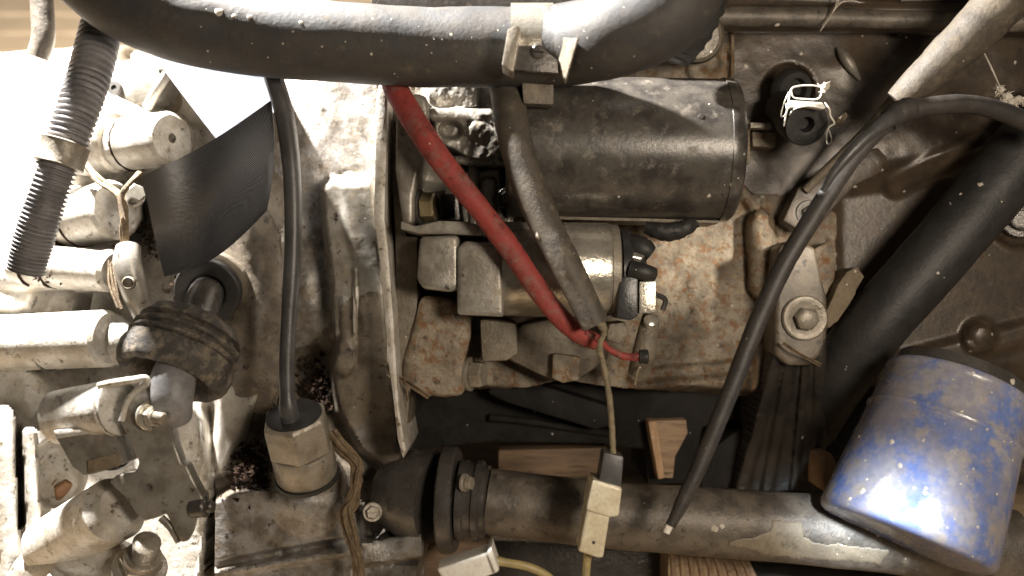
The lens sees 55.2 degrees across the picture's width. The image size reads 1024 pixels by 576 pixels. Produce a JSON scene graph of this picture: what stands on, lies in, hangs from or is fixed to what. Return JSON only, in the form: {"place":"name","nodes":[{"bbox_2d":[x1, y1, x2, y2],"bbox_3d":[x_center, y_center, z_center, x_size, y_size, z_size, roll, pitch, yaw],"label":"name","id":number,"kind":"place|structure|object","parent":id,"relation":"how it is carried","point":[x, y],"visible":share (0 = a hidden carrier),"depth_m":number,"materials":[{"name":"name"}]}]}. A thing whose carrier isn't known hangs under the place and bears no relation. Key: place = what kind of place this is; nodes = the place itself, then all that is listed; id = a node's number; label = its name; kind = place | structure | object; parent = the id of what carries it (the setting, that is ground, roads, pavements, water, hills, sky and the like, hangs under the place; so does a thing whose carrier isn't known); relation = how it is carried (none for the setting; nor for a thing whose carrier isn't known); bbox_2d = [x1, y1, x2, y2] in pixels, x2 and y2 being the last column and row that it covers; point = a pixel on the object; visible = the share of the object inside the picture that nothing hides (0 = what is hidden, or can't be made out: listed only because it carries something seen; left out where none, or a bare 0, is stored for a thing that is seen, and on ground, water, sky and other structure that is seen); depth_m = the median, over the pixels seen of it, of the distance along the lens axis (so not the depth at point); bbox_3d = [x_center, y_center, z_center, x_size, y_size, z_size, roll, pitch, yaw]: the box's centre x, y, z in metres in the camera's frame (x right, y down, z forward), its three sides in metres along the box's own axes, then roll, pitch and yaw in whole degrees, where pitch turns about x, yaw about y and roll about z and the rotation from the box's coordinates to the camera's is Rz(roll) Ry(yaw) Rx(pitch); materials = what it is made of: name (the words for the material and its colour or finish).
{"place":"outdoors","nodes":[
{"label":"outdoors","id":0,"kind":"place"},
{"bbox_2d":[0,0,1023,575],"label":"floor","id":1,"kind":"structure","parent":0,"point":[14,26],"depth_m":1.61,"materials":[{"name":"brown"}]},
{"bbox_2d":[0,45,440,575],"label":"gearbox","id":2,"kind":"object","parent":1,"relation":"on","point":[60,515],"visible":0.59,"depth_m":0.61,"materials":[{"name":"silver metal"}]},
{"bbox_2d":[26,0,55,60],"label":"thin pipe","id":3,"kind":"object","parent":2,"relation":"attached to","point":[43,32],"visible":1,"depth_m":0.60,"materials":[{"name":"silver metal"}]},
{"bbox_2d":[5,18,120,276],"bbox_3d":[-0.248,-0.090,0.557,0.034,0.133,0.134,10,36,15],"label":"corrugated conduit","id":4,"kind":"object","parent":2,"relation":"attached to","point":[61,156],"visible":0.88,"depth_m":0.54,"materials":[{"name":"grey plastic"}]},
{"bbox_2d":[38,377,136,474],"bbox_3d":[-0.238,0.080,0.550,0.054,0.062,0.044,6,35,8],"label":"reverse switch","id":5,"kind":"object","parent":2,"relation":"on","point":[81,425],"visible":0.87,"depth_m":0.54,"materials":[{"name":"metal"}]},
{"bbox_2d":[85,162,142,308],"bbox_3d":[-0.240,-0.037,0.610,0.035,0.071,0.071,-14,37,-19],"label":"twine","id":6,"kind":"object","parent":2,"relation":"on","point":[102,182],"visible":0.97,"depth_m":0.60,"materials":[{"name":"beige fabric"}]},
{"bbox_2d":[111,531,167,575],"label":"clamp bolt","id":7,"kind":"object","parent":2,"relation":"attached to","point":[141,555],"visible":1,"depth_m":0.54,"materials":[{"name":"metal"}]},
{"bbox_2d":[116,253,248,428],"bbox_3d":[-0.190,0.030,0.573,0.067,0.067,0.123,0,35,0],"label":"rubber boot joint","id":8,"kind":"object","parent":2,"relation":"attached to","point":[183,351],"visible":0.99,"depth_m":0.54,"materials":[{"name":"black rubber"}]},
{"bbox_2d":[97,375,215,543],"bbox_3d":[-0.197,0.093,0.531,0.042,0.082,0.071,-26,43,-32],"label":"lever plate","id":9,"kind":"object","parent":8,"relation":"attached to","point":[163,478],"visible":1,"depth_m":0.53,"materials":[{"name":"metal"}]},
{"bbox_2d":[32,224,334,509],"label":"rust flakes","id":10,"kind":"object","parent":2,"relation":"on","point":[250,465],"visible":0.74,"depth_m":0.63,"materials":[{"name":"black metal"}]},
{"bbox_2d":[143,56,274,276],"bbox_3d":[-0.187,-0.090,0.621,0.081,0.105,0.137,-8,36,-12],"label":"webbing strap","id":11,"kind":"object","parent":2,"relation":"attached to","point":[208,202],"visible":0.84,"depth_m":0.58,"materials":[{"name":"black fabric"}]},
{"bbox_2d":[263,77,339,497],"bbox_3d":[-0.132,-0.006,0.576,0.039,0.217,0.156,-5,35,-7],"label":"speed sensor","id":12,"kind":"object","parent":2,"relation":"attached to","point":[301,449],"visible":0.94,"depth_m":0.56,"materials":[{"name":"rubber"}]},
{"bbox_2d":[329,429,365,575],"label":"dry root","id":13,"kind":"object","parent":2,"relation":"hanging from","point":[345,450],"visible":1,"depth_m":0.58,"materials":[{"name":"brown wood"}]},
{"bbox_2d":[378,269,387,361],"bbox_3d":[-0.074,0.015,0.571,0.009,0.045,0.034,0,35,0],"label":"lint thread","id":14,"kind":"object","parent":2,"relation":"attached to","point":[384,302],"visible":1,"depth_m":0.57},
{"bbox_2d":[62,0,721,87],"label":"coolant hose","id":15,"kind":"object","parent":2,"relation":"on","point":[645,33],"visible":0.96,"depth_m":0.52,"materials":[{"name":"rubber"}]},
{"bbox_2d":[502,3,578,107],"bbox_3d":[0.014,-0.124,0.534,0.039,0.054,0.067,0,35,0],"label":"hose clip","id":16,"kind":"object","parent":15,"relation":"attached to","point":[525,51],"visible":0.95,"depth_m":0.52,"materials":[{"name":"metal"}]},
{"bbox_2d":[668,0,727,64],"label":"hose stub","id":17,"kind":"object","parent":15,"relation":"attached to","point":[690,53],"visible":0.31,"depth_m":0.54,"materials":[{"name":"black rubber"}]},
{"bbox_2d":[386,372,430,400],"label":"dry grass","id":18,"kind":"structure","parent":2,"relation":"on","point":[414,387],"depth_m":0.58,"materials":[{"name":"brown plant"}]},
{"bbox_2d":[426,534,488,575],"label":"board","id":19,"kind":"object","parent":2,"relation":"on","point":[434,556],"visible":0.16,"depth_m":0.65,"materials":[{"name":"brown wood"}]},
{"bbox_2d":[433,446,1023,575],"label":"drive shaft","id":20,"kind":"object","parent":2,"relation":"attached to","point":[477,501],"visible":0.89,"depth_m":0.58,"materials":[{"name":"metal"}]},
{"bbox_2d":[372,0,1023,492],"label":"engine block","id":21,"kind":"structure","parent":1,"relation":"on","point":[550,374],"depth_m":0.64,"materials":[{"name":"metal"}]},
{"bbox_2d":[396,77,747,396],"bbox_3d":[0.033,-0.030,0.612,0.201,0.198,0.159,0,35,0],"label":"starter motor","id":22,"kind":"object","parent":21,"relation":"attached to","point":[595,159],"visible":0.71,"depth_m":0.56,"materials":[{"name":"black paint"}]},
{"bbox_2d":[381,85,648,363],"bbox_3d":[-0.009,-0.040,0.550,0.196,0.134,0.041,25,42,31],"label":"red cable","id":23,"kind":"object","parent":22,"relation":"attached to","point":[449,171],"visible":0.94,"depth_m":0.53,"materials":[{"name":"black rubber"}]},
{"bbox_2d":[489,87,622,575],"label":"sleeved wire","id":24,"kind":"object","parent":22,"relation":"attached to","point":[535,201],"visible":0.94,"depth_m":0.52,"materials":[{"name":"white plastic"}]},
{"bbox_2d":[438,538,552,575],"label":"white connector","id":25,"kind":"object","parent":24,"relation":"attached to","point":[485,560],"visible":1,"depth_m":0.52,"materials":[{"name":"plastic"}]},
{"bbox_2d":[633,366,639,384],"bbox_3d":[0.072,0.051,0.567,0.004,0.010,0.008,0,35,0],"label":"twig","id":26,"kind":"object","parent":22,"relation":"hanging from","point":[636,376],"visible":1,"depth_m":0.57,"materials":[{"name":"wood"}]},
{"bbox_2d":[200,5,1015,561],"bbox_3d":[0.071,-0.004,0.581,0.518,0.330,0.283,0,35,0],"label":"grit","id":27,"kind":"object","parent":21,"relation":"on","point":[714,527],"visible":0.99,"depth_m":0.54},
{"bbox_2d":[653,417,686,477],"bbox_3d":[0.108,0.109,0.681,0.022,0.051,0.050,0,35,0],"label":"wood block","id":28,"kind":"object","parent":21,"relation":"on","point":[672,433],"depth_m":0.66,"materials":[{"name":"brown wood"}]},
{"bbox_2d":[765,68,827,145],"bbox_3d":[0.175,-0.111,0.605,0.031,0.032,0.059,0,35,0],"label":"injector plug","id":29,"kind":"object","parent":21,"relation":"attached to","point":[804,126],"visible":0.84,"depth_m":0.59,"materials":[{"name":"black rubber"}]},
{"bbox_2d":[780,84,834,144],"bbox_3d":[0.173,-0.102,0.572,0.032,0.032,0.013,6,35,8],"label":"spring clip","id":30,"kind":"object","parent":29,"relation":"attached to","point":[794,105],"visible":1,"depth_m":0.57,"materials":[{"name":"white metal"}]},
{"bbox_2d":[817,81,830,92],"bbox_3d":[0.180,-0.116,0.566,0.008,0.006,0.006,0,35,0],"label":"lint tuft","id":31,"kind":"object","parent":30,"relation":"on","point":[824,87],"visible":1,"depth_m":0.56,"materials":[{"name":"white fabric"}]},
{"bbox_2d":[782,342,821,366],"bbox_3d":[0.176,0.040,0.595,0.025,0.014,0.009,0,35,0],"label":"cobweb","id":32,"kind":"object","parent":21,"relation":"attached to","point":[790,348],"visible":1,"depth_m":0.59},
{"bbox_2d":[820,0,860,30],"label":"cobweb","id":33,"kind":"object","parent":21,"relation":"attached to","point":[828,18],"visible":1,"depth_m":0.60},
{"bbox_2d":[834,112,848,124],"bbox_3d":[0.192,-0.099,0.573,0.008,0.009,0.007,0,35,0],"label":"twig","id":34,"kind":"object","parent":21,"relation":"on","point":[842,118],"visible":1,"depth_m":0.57,"materials":[{"name":"brown wood"}]},
{"bbox_2d":[663,94,1023,533],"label":"dipstick tube","id":35,"kind":"object","parent":21,"relation":"attached to","point":[871,135],"visible":1,"depth_m":0.53,"materials":[{"name":"black plastic"}]},
{"bbox_2d":[821,346,1023,574],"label":"oil filter","id":36,"kind":"object","parent":21,"relation":"attached to","point":[941,461],"visible":0.97,"depth_m":0.53,"materials":[{"name":"blue paint"}]},
{"bbox_2d":[821,102,1023,446],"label":"thick hose","id":37,"kind":"object","parent":21,"relation":"attached to","point":[901,295],"visible":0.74,"depth_m":0.59,"materials":[{"name":"black rubber"}]},
{"bbox_2d":[984,53,1023,106],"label":"lint tuft","id":38,"kind":"object","parent":37,"relation":"on","point":[1007,97],"visible":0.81,"depth_m":0.58,"materials":[{"name":"beige fabric"}]},
{"bbox_2d":[888,0,1023,101],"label":"mud hose","id":39,"kind":"object","parent":21,"relation":"attached to","point":[972,32],"visible":0.91,"depth_m":0.55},
{"bbox_2d":[808,448,836,490],"bbox_3d":[0.203,0.117,0.640,0.014,0.042,0.046,0,35,0],"label":"wood wedge","id":40,"kind":"object","parent":1,"relation":"on","point":[822,464],"visible":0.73,"depth_m":0.63,"materials":[{"name":"brown wood"}]},
{"bbox_2d":[498,443,605,475],"bbox_3d":[0.028,0.121,0.694,0.075,0.032,0.034,0,35,0],"label":"board","id":41,"kind":"object","parent":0,"point":[567,459],"visible":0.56,"depth_m":0.68,"materials":[{"name":"brown wood"}]},
{"bbox_2d":[490,535,659,575],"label":"dark beam","id":42,"kind":"structure","parent":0,"point":[555,559],"depth_m":0.68,"materials":[{"name":"metal"}]},
{"bbox_2d":[660,553,755,575],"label":"ribbed board","id":43,"kind":"object","parent":42,"relation":"on","point":[677,565],"visible":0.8,"depth_m":0.64,"materials":[{"name":"brown wood"}]},
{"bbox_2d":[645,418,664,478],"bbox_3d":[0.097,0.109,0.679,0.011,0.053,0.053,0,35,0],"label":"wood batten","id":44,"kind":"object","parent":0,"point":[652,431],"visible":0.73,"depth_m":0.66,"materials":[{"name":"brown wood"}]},
{"bbox_2d":[750,561,900,575],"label":"dark beam","id":45,"kind":"structure","parent":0,"point":[761,568],"depth_m":0.67,"materials":[{"name":"black metal"}]}
]}

